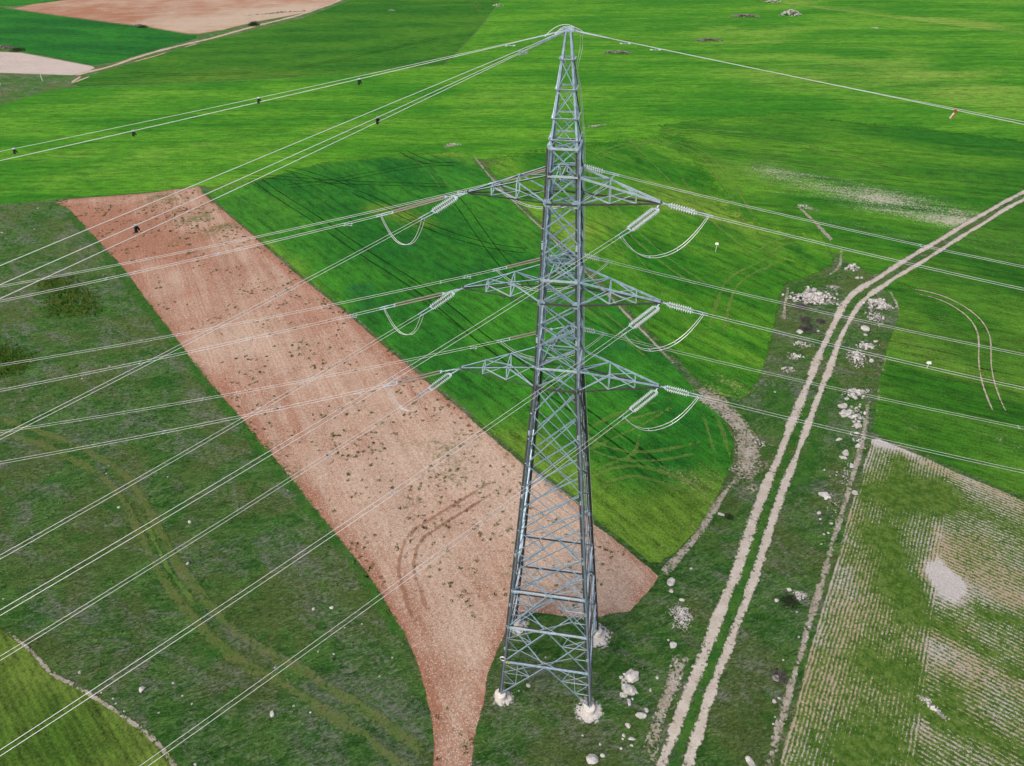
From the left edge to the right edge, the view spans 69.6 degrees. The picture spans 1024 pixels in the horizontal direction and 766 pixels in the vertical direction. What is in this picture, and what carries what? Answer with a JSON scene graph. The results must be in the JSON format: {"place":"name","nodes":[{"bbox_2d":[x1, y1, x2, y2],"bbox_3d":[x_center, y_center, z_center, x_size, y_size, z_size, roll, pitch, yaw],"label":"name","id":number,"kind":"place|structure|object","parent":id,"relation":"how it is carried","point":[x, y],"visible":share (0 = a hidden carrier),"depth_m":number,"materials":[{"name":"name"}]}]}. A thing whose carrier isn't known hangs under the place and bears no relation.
{"place":"outdoors","nodes":[
{"label":"outdoors","id":0,"kind":"place"},
{"bbox_2d":[0,0,57,5],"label":"crop field","id":1,"kind":"structure","parent":0,"point":[12,2],"depth_m":405.81,"materials":[{"name":"plant"}]},
{"bbox_2d":[0,52,93,74],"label":"ploughed field","id":2,"kind":"structure","parent":0,"point":[14,62],"depth_m":282.26,"materials":[{"name":"pink soil"}]},
{"bbox_2d":[0,273,116,380],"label":"lush grass","id":3,"kind":"structure","parent":0,"point":[4,357],"depth_m":131.06,"materials":[{"name":"plant"}]},
{"bbox_2d":[0,629,174,765],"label":"crop field","id":4,"kind":"structure","parent":0,"point":[87,732],"depth_m":68.09,"materials":[{"name":"plant"}]},
{"bbox_2d":[0,8,196,64],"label":"crop field","id":5,"kind":"structure","parent":0,"point":[89,42],"depth_m":323.97,"materials":[{"name":"plant"}]},
{"bbox_2d":[14,0,336,33],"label":"ploughed field","id":6,"kind":"structure","parent":0,"point":[193,16],"depth_m":376.23,"materials":[{"name":"soil"}]},
{"bbox_2d":[71,0,340,82],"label":"dirt track","id":7,"kind":"structure","parent":0,"point":[89,71],"depth_m":306.98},
{"bbox_2d":[72,0,499,85],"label":"crop field","id":8,"kind":"structure","parent":0,"point":[347,29],"depth_m":302.79,"materials":[{"name":"plant"}]},
{"bbox_2d":[56,186,657,765],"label":"ploughed field","id":9,"kind":"structure","parent":0,"point":[454,644],"depth_m":98.75,"materials":[{"name":"red soil"}]},
{"bbox_2d":[51,188,648,760],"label":"weeds","id":10,"kind":"object","parent":9,"relation":"on","point":[343,408],"visible":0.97,"depth_m":101.79,"materials":[{"name":"green plant"}]},
{"bbox_2d":[123,38,662,469],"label":"wheel marks","id":11,"kind":"object","parent":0,"point":[600,418],"visible":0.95,"depth_m":150.80},
{"bbox_2d":[207,151,733,561],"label":"crop field","id":12,"kind":"structure","parent":0,"point":[657,512],"depth_m":125.49,"materials":[{"name":"plant"}]},
{"bbox_2d":[0,0,1023,765],"bbox_3d":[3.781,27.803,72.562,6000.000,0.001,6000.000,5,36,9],"label":"ground","id":13,"kind":"structure","parent":0,"point":[226,636],"depth_m":82.21,"materials":[{"name":"plant"}]},
{"bbox_2d":[0,204,889,765],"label":"grass tufts","id":14,"kind":"object","parent":13,"relation":"on","point":[282,502],"visible":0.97,"depth_m":89.25,"materials":[{"name":"plant"}]},
{"bbox_2d":[9,124,899,765],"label":"stony strip","id":15,"kind":"object","parent":13,"relation":"on","point":[731,416],"visible":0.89,"depth_m":85.13,"materials":[{"name":"gravel"}]},
{"bbox_2d":[493,688,513,706],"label":"gravel pad","id":16,"kind":"object","parent":13,"relation":"on","point":[509,697],"visible":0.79,"depth_m":69.55,"materials":[{"name":"stone"}]},
{"bbox_2d":[512,616,528,635],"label":"gravel pad","id":17,"kind":"object","parent":13,"relation":"on","point":[523,622],"visible":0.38,"depth_m":76.17,"materials":[{"name":"gravel"}]},
{"bbox_2d":[459,24,662,716],"bbox_3d":[3.353,4.585,55.703,12.590,57.994,12.511,25,43,31],"label":"lattice pylon","id":18,"kind":"object","parent":13,"relation":"on","point":[577,333],"visible":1,"depth_m":51.60,"materials":[{"name":"metal"}]},
{"bbox_2d":[0,38,529,151],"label":"earth wire","id":19,"kind":"object","parent":18,"relation":"attached to","point":[269,95],"visible":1,"depth_m":40.17,"materials":[{"name":"metal"}]},
{"bbox_2d":[0,33,561,284],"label":"earth wire","id":20,"kind":"object","parent":18,"relation":"attached to","point":[272,164],"visible":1,"depth_m":32.13,"materials":[{"name":"metal"}]},
{"bbox_2d":[0,31,561,160],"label":"earth wire","id":21,"kind":"object","parent":18,"relation":"attached to","point":[313,89],"visible":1,"depth_m":40.05,"materials":[{"name":"metal"}]},
{"bbox_2d":[0,31,564,265],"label":"earth wire","id":22,"kind":"object","parent":18,"relation":"attached to","point":[284,147],"visible":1,"depth_m":32.14,"materials":[{"name":"metal"}]},
{"bbox_2d":[0,32,564,298],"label":"earth wire","id":23,"kind":"object","parent":18,"relation":"attached to","point":[272,171],"visible":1,"depth_m":32.31,"materials":[{"name":"metal"}]},
{"bbox_2d":[376,193,463,217],"bbox_3d":[-5.529,-10.993,45.380,5.798,1.340,0.492,-3,36,-2],"label":"insulator set","id":24,"kind":"object","parent":18,"relation":"attached to","point":[422,203],"visible":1,"depth_m":45.34,"materials":[{"name":"glass"}]},
{"bbox_2d":[2,215,375,301],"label":"conductor pair","id":25,"kind":"object","parent":24,"relation":"attached to","point":[346,223],"visible":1,"depth_m":46.57,"materials":[{"name":"metal"}]},
{"bbox_2d":[383,369,456,387],"bbox_3d":[-6.532,-0.399,53.352,5.748,1.284,0.492,-3,36,-2],"label":"insulator set","id":26,"kind":"object","parent":18,"relation":"attached to","point":[440,371],"visible":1,"depth_m":53.30,"materials":[{"name":"metal"}]},
{"bbox_2d":[0,385,382,463],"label":"conductor pair","id":27,"kind":"object","parent":26,"relation":"attached to","point":[200,423],"visible":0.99,"depth_m":54.69,"materials":[{"name":"metal"}]},
{"bbox_2d":[387,384,422,410],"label":"jumper loop","id":28,"kind":"object","parent":26,"relation":"hanging from","point":[397,402],"visible":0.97,"depth_m":53.73,"materials":[{"name":"metal"}]},
{"bbox_2d":[380,288,461,309],"bbox_3d":[-6.060,-5.669,49.397,5.750,1.360,0.492,-3,36,-2],"label":"insulator set","id":29,"kind":"object","parent":18,"relation":"attached to","point":[442,293],"visible":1,"depth_m":49.38,"materials":[{"name":"metal"}]},
{"bbox_2d":[0,308,377,391],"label":"conductor pair","id":30,"kind":"object","parent":29,"relation":"attached to","point":[199,348],"visible":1,"depth_m":50.66,"materials":[{"name":"metal"}]},
{"bbox_2d":[417,369,459,397],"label":"insulator set","id":31,"kind":"object","parent":18,"relation":"attached to","point":[444,380],"visible":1,"depth_m":52.31,"materials":[{"name":"ceramic"}]},
{"bbox_2d":[0,397,418,660],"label":"conductor pair","id":32,"kind":"object","parent":31,"relation":"attached to","point":[200,533],"visible":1,"depth_m":45.51,"materials":[{"name":"metal"}]},
{"bbox_2d":[417,288,462,316],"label":"insulator set","id":33,"kind":"object","parent":18,"relation":"attached to","point":[445,300],"visible":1,"depth_m":48.37,"materials":[{"name":"metal"}]},
{"bbox_2d":[1,316,418,558],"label":"conductor pair","id":34,"kind":"object","parent":33,"relation":"attached to","point":[201,441],"visible":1,"depth_m":42.09,"materials":[{"name":"metal"}]},
{"bbox_2d":[384,307,423,334],"bbox_3d":[-7.215,-4.105,49.211,3.568,2.171,0.275,20,41,27],"label":"jumper loop","id":35,"kind":"object","parent":33,"relation":"hanging from","point":[400,331],"visible":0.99,"depth_m":49.73,"materials":[{"name":"metal"}]},
{"bbox_2d":[418,193,468,219],"bbox_3d":[-4.075,-10.694,44.420,3.648,0.815,0.660,-25,43,-30],"label":"insulator set","id":36,"kind":"object","parent":18,"relation":"attached to","point":[444,203],"visible":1,"depth_m":44.33,"materials":[{"name":"glass"}]},
{"bbox_2d":[0,219,420,439],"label":"conductor pair","id":37,"kind":"object","parent":36,"relation":"attached to","point":[203,332],"visible":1,"depth_m":38.48,"materials":[{"name":"metal"}]},
{"bbox_2d":[381,217,424,244],"bbox_3d":[-6.681,-9.443,45.184,3.607,2.176,0.276,20,41,26],"label":"jumper loop","id":38,"kind":"object","parent":36,"relation":"hanging from","point":[396,239],"visible":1,"depth_m":45.70,"materials":[{"name":"metal"}]},
{"bbox_2d":[488,166,562,183],"bbox_3d":[1.274,-13.962,49.291,5.748,1.327,0.491,-1,36,0],"label":"insulator set","id":39,"kind":"object","parent":18,"relation":"attached to","point":[526,175],"visible":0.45,"depth_m":49.25,"materials":[{"name":"metal"}]},
{"bbox_2d":[0,184,485,286],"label":"conductor pair","id":40,"kind":"object","parent":39,"relation":"attached to","point":[249,237],"visible":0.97,"depth_m":51.61,"materials":[{"name":"metal"}]},
{"bbox_2d":[495,175,613,208],"bbox_3d":[2.790,-12.951,49.834,8.202,2.352,0.333,0,36,2],"label":"jumper loop","id":41,"kind":"object","parent":39,"relation":"hanging from","point":[553,206],"visible":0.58,"depth_m":50.22,"materials":[{"name":"metal"}]},
{"bbox_2d":[492,253,564,271],"bbox_3d":[1.431,-8.806,53.504,5.748,1.326,0.491,-1,36,0],"label":"insulator set","id":42,"kind":"object","parent":18,"relation":"attached to","point":[507,267],"visible":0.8,"depth_m":53.56,"materials":[{"name":"metal"}]},
{"bbox_2d":[2,270,491,365],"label":"conductor pair","id":43,"kind":"object","parent":42,"relation":"attached to","point":[253,319],"visible":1,"depth_m":55.95,"materials":[{"name":"metal"}]},
{"bbox_2d":[498,263,607,291],"bbox_3d":[2.937,-7.829,54.024,8.182,2.384,0.333,0,36,2],"label":"jumper loop","id":44,"kind":"object","parent":42,"relation":"hanging from","point":[557,288],"visible":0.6,"depth_m":54.17,"materials":[{"name":"metal"}]},
{"bbox_2d":[497,327,563,342],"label":"insulator set","id":45,"kind":"object","parent":18,"relation":"attached to","point":[527,335],"visible":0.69,"depth_m":57.96,"materials":[{"name":"metal"}]},
{"bbox_2d":[1,341,492,432],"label":"conductor pair","id":46,"kind":"object","parent":45,"relation":"attached to","point":[473,346],"visible":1,"depth_m":60.64,"materials":[{"name":"metal"}]},
{"bbox_2d":[500,333,603,358],"bbox_3d":[3.142,-2.880,58.452,8.172,2.395,0.333,0,36,2],"label":"jumper loop","id":47,"kind":"object","parent":45,"relation":"hanging from","point":[551,357],"visible":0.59,"depth_m":58.70,"materials":[{"name":"metal"}]},
{"bbox_2d":[572,326,606,335],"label":"insulator set","id":48,"kind":"object","parent":18,"relation":"attached to","point":[592,330],"visible":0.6,"depth_m":57.52,"materials":[{"name":"metal"}]},
{"bbox_2d":[610,334,1021,428],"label":"conductor pair","id":49,"kind":"object","parent":48,"relation":"attached to","point":[822,384],"visible":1,"depth_m":58.03,"materials":[{"name":"metal"}]},
{"bbox_2d":[574,252,612,263],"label":"insulator set","id":50,"kind":"object","parent":18,"relation":"attached to","point":[589,255],"visible":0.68,"depth_m":53.09,"materials":[{"name":"metal"}]},
{"bbox_2d":[613,262,1023,355],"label":"conductor pair","id":51,"kind":"object","parent":50,"relation":"attached to","point":[815,309],"visible":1,"depth_m":53.53,"materials":[{"name":"metal"}]},
{"bbox_2d":[584,164,618,175],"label":"insulator set","id":52,"kind":"object","parent":18,"relation":"attached to","point":[599,171],"visible":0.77,"depth_m":48.98,"materials":[{"name":"glass"}]},
{"bbox_2d":[619,174,1023,267],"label":"conductor pair","id":53,"kind":"object","parent":52,"relation":"attached to","point":[824,223],"visible":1,"depth_m":49.30,"materials":[{"name":"metal"}]},
{"bbox_2d":[615,205,659,238],"bbox_3d":[7.398,-9.475,42.902,3.481,1.230,0.660,-25,43,-30],"label":"insulator set","id":54,"kind":"object","parent":18,"relation":"attached to","point":[644,215],"visible":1,"depth_m":43.04,"materials":[{"name":"metal"}]},
{"bbox_2d":[0,237,617,615],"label":"conductor pair","id":55,"kind":"object","parent":54,"relation":"attached to","point":[290,438],"visible":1,"depth_m":34.27,"materials":[{"name":"metal"}]},
{"bbox_2d":[619,217,708,257],"bbox_3d":[8.950,-8.484,43.489,5.712,2.171,0.312,-10,37,-13],"label":"jumper loop","id":56,"kind":"object","parent":54,"relation":"hanging from","point":[667,252],"visible":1,"depth_m":43.83,"materials":[{"name":"metal"}]},
{"bbox_2d":[619,388,657,419],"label":"insulator set","id":57,"kind":"object","parent":18,"relation":"attached to","point":[646,401],"visible":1,"depth_m":50.57,"materials":[{"name":"ceramic"}]},
{"bbox_2d":[140,419,621,765],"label":"conductor pair","id":58,"kind":"object","parent":57,"relation":"attached to","point":[374,598],"visible":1,"depth_m":42.28,"materials":[{"name":"metal"}]},
{"bbox_2d":[623,396,698,430],"bbox_3d":[10.290,2.316,51.031,5.751,2.120,0.313,-11,37,-13],"label":"jumper loop","id":59,"kind":"object","parent":57,"relation":"hanging from","point":[666,423],"visible":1,"depth_m":51.45,"materials":[{"name":"metal"}]},
{"bbox_2d":[618,304,659,336],"bbox_3d":[8.136,-4.066,46.633,3.606,1.090,0.660,-25,43,-30],"label":"insulator set","id":60,"kind":"object","parent":18,"relation":"attached to","point":[644,314],"visible":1,"depth_m":46.74,"materials":[{"name":"metal"}]},
{"bbox_2d":[0,334,619,755],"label":"conductor pair","id":61,"kind":"object","parent":60,"relation":"attached to","point":[288,560],"visible":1,"depth_m":37.09,"materials":[{"name":"metal"}]},
{"bbox_2d":[621,313,703,350],"bbox_3d":[9.642,-3.063,47.239,5.742,2.103,0.313,-11,37,-13],"label":"jumper loop","id":62,"kind":"object","parent":60,"relation":"hanging from","point":[670,343],"visible":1,"depth_m":47.64,"materials":[{"name":"metal"}]},
{"bbox_2d":[661,385,702,398],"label":"insulator set","id":63,"kind":"object","parent":18,"relation":"attached to","point":[667,386],"visible":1,"depth_m":50.96,"materials":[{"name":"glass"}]},
{"bbox_2d":[704,396,1023,472],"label":"conductor pair","id":64,"kind":"object","parent":63,"relation":"attached to","point":[866,435],"visible":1,"depth_m":51.08,"materials":[{"name":"metal"}]},
{"bbox_2d":[663,301,707,315],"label":"insulator set","id":65,"kind":"object","parent":18,"relation":"attached to","point":[674,307],"visible":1,"depth_m":47.17,"materials":[{"name":"metal"}]},
{"bbox_2d":[709,314,1023,389],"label":"conductor pair","id":66,"kind":"object","parent":65,"relation":"attached to","point":[864,351],"visible":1,"depth_m":47.20,"materials":[{"name":"metal"}]},
{"bbox_2d":[661,202,713,217],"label":"insulator set","id":67,"kind":"object","parent":18,"relation":"attached to","point":[693,212],"visible":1,"depth_m":43.35,"materials":[{"name":"metal"}]},
{"bbox_2d":[714,216,1021,289],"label":"conductor pair","id":68,"kind":"object","parent":67,"relation":"attached to","point":[868,253],"visible":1,"depth_m":43.57,"materials":[{"name":"metal"}]},
{"bbox_2d":[575,30,1023,124],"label":"earth wire","id":69,"kind":"object","parent":18,"relation":"attached to","point":[659,49],"visible":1,"depth_m":38.78,"materials":[{"name":"metal"}]},
{"bbox_2d":[618,40,1022,121],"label":"earth wire","id":70,"kind":"object","parent":18,"relation":"attached to","point":[857,89],"visible":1,"depth_m":38.77,"materials":[{"name":"metal"}]},
{"bbox_2d":[574,696,603,723],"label":"gravel pad","id":71,"kind":"object","parent":13,"relation":"on","point":[585,718],"visible":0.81,"depth_m":68.40,"materials":[{"name":"stone"}]},
{"bbox_2d":[586,754,598,763],"bbox_3d":[7.084,33.187,64.855,1.140,0.762,0.940,5,36,9],"label":"boulder","id":72,"kind":"object","parent":13,"relation":"on","point":[592,759],"visible":1,"depth_m":64.63,"materials":[{"name":"stone"}]},
{"bbox_2d":[589,623,611,649],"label":"gravel pad","id":73,"kind":"object","parent":13,"relation":"on","point":[602,640],"visible":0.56,"depth_m":74.70,"materials":[{"name":"gravel"}]},
{"bbox_2d":[622,683,636,695],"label":"boulder","id":74,"kind":"object","parent":13,"relation":"on","point":[629,689],"visible":1,"depth_m":69.93,"materials":[{"name":"stone"}]},
{"bbox_2d":[625,668,638,682],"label":"boulder","id":75,"kind":"object","parent":13,"relation":"on","point":[631,675],"visible":1,"depth_m":71.04,"materials":[{"name":"stone"}]},
{"bbox_2d":[635,712,646,718],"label":"boulder","id":76,"kind":"object","parent":13,"relation":"on","point":[640,715],"visible":1,"depth_m":68.01,"materials":[{"name":"stone"}]},
{"bbox_2d":[667,577,674,585],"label":"boulder","id":77,"kind":"object","parent":13,"relation":"on","point":[671,581],"visible":1,"depth_m":80.33,"materials":[{"name":"stone"}]},
{"bbox_2d":[665,603,692,629],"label":"stone heap","id":78,"kind":"object","parent":13,"relation":"on","point":[681,614],"visible":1,"depth_m":76.76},
{"bbox_2d":[745,756,754,765],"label":"boulder","id":79,"kind":"object","parent":13,"relation":"on","point":[750,761],"visible":1,"depth_m":64.48,"materials":[{"name":"stone"}]},
{"bbox_2d":[769,667,788,683],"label":"heap","id":80,"kind":"object","parent":13,"relation":"on","point":[781,676],"visible":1,"depth_m":70.94,"materials":[{"name":"stone"}]},
{"bbox_2d":[780,593,799,609],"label":"shrub","id":81,"kind":"object","parent":13,"relation":"on","point":[790,602],"visible":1,"depth_m":77.93,"materials":[{"name":"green plant"}]},
{"bbox_2d":[787,352,804,359],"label":"stone heap","id":82,"kind":"object","parent":13,"relation":"on","point":[795,357],"visible":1,"depth_m":115.10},
{"bbox_2d":[793,590,808,598],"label":"stone heap","id":83,"kind":"object","parent":13,"relation":"on","point":[799,594],"visible":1,"depth_m":78.71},
{"bbox_2d":[795,302,809,310],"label":"heap","id":84,"kind":"object","parent":13,"relation":"on","point":[803,305],"visible":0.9,"depth_m":127.28,"materials":[{"name":"grey stone"}]},
{"bbox_2d":[798,316,812,322],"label":"shrub","id":85,"kind":"object","parent":13,"relation":"on","point":[805,320],"visible":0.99,"depth_m":123.90,"materials":[{"name":"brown plant"}]},
{"bbox_2d":[798,323,816,333],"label":"shrub","id":86,"kind":"object","parent":13,"relation":"on","point":[807,325],"visible":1,"depth_m":121.49,"materials":[{"name":"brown plant"}]},
{"bbox_2d":[782,285,838,306],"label":"stone heap","id":87,"kind":"object","parent":13,"relation":"on","point":[815,297],"visible":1,"depth_m":129.41,"materials":[{"name":"stone"}]},
{"bbox_2d":[818,492,830,498],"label":"boulder","id":88,"kind":"object","parent":13,"relation":"on","point":[825,494],"visible":1,"depth_m":90.56,"materials":[{"name":"stone"}]},
{"bbox_2d":[839,409,851,416],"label":"boulder","id":89,"kind":"object","parent":13,"relation":"on","point":[844,413],"visible":1,"depth_m":103.24,"materials":[{"name":"stone"}]},
{"bbox_2d":[844,264,859,270],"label":"stone heap","id":90,"kind":"object","parent":13,"relation":"on","point":[851,266],"visible":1,"depth_m":138.65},
{"bbox_2d":[841,388,871,399],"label":"stone heap","id":91,"kind":"object","parent":13,"relation":"on","point":[855,390],"visible":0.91,"depth_m":107.34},
{"bbox_2d":[849,408,865,420],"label":"stone heap","id":92,"kind":"object","parent":13,"relation":"on","point":[852,412],"visible":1,"depth_m":103.45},
{"bbox_2d":[846,347,869,368],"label":"stone heap","id":93,"kind":"object","parent":13,"relation":"on","point":[857,356],"visible":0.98,"depth_m":114.66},
{"bbox_2d":[855,343,875,349],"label":"stone heap","id":94,"kind":"object","parent":13,"relation":"on","point":[868,345],"visible":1,"depth_m":117.13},
{"bbox_2d":[864,310,884,326],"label":"stone heap","id":95,"kind":"object","parent":13,"relation":"on","point":[877,315],"visible":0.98,"depth_m":124.44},
{"bbox_2d":[862,298,897,310],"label":"stone heap","id":96,"kind":"object","parent":13,"relation":"on","point":[880,303],"visible":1,"depth_m":127.14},
{"bbox_2d":[0,0,1023,263],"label":"crop field","id":97,"kind":"structure","parent":0,"point":[504,108],"depth_m":236.83,"materials":[{"name":"plant"}]},
{"bbox_2d":[604,50,633,53],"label":"stone bank","id":98,"kind":"structure","parent":97,"relation":"on","point":[620,52],"depth_m":285.40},
{"bbox_2d":[691,37,722,40],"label":"stone bank","id":99,"kind":"structure","parent":97,"relation":"on","point":[704,39],"depth_m":301.37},
{"bbox_2d":[730,13,760,17],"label":"stone bank","id":100,"kind":"structure","parent":97,"relation":"on","point":[744,15],"depth_m":341.74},
{"bbox_2d":[779,9,801,16],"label":"stone heap","id":101,"kind":"object","parent":97,"relation":"on","point":[790,11],"visible":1,"depth_m":343.01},
{"bbox_2d":[486,130,833,399],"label":"crop field","id":102,"kind":"structure","parent":0,"point":[765,264],"depth_m":145.32,"materials":[{"name":"plant"}]},
{"bbox_2d":[657,190,1023,765],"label":"dirt track","id":103,"kind":"structure","parent":0,"point":[716,621],"depth_m":86.29,"materials":[{"name":"soil"}]},
{"bbox_2d":[659,112,1023,273],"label":"crop field","id":104,"kind":"structure","parent":0,"point":[922,187],"depth_m":177.95,"materials":[{"name":"plant"}]},
{"bbox_2d":[762,0,1023,33],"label":"crop field","id":105,"kind":"structure","parent":0,"point":[1002,15],"depth_m":349.59,"materials":[{"name":"plant"}]},
{"bbox_2d":[779,438,1023,765],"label":"sparse crop field","id":106,"kind":"structure","parent":0,"point":[925,596],"depth_m":75.00,"materials":[{"name":"plant"}]},
{"bbox_2d":[918,695,949,720],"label":"outcrop","id":107,"kind":"object","parent":106,"relation":"on","point":[929,702],"visible":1,"depth_m":68.38,"materials":[{"name":"stone"}]},
{"bbox_2d":[873,202,1023,495],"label":"crop field","id":108,"kind":"structure","parent":0,"point":[997,310],"depth_m":114.31,"materials":[{"name":"plant"}]},
{"bbox_2d":[915,289,1005,409],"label":"wheel marks","id":109,"kind":"object","parent":108,"relation":"on","point":[978,347],"visible":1,"depth_m":116.62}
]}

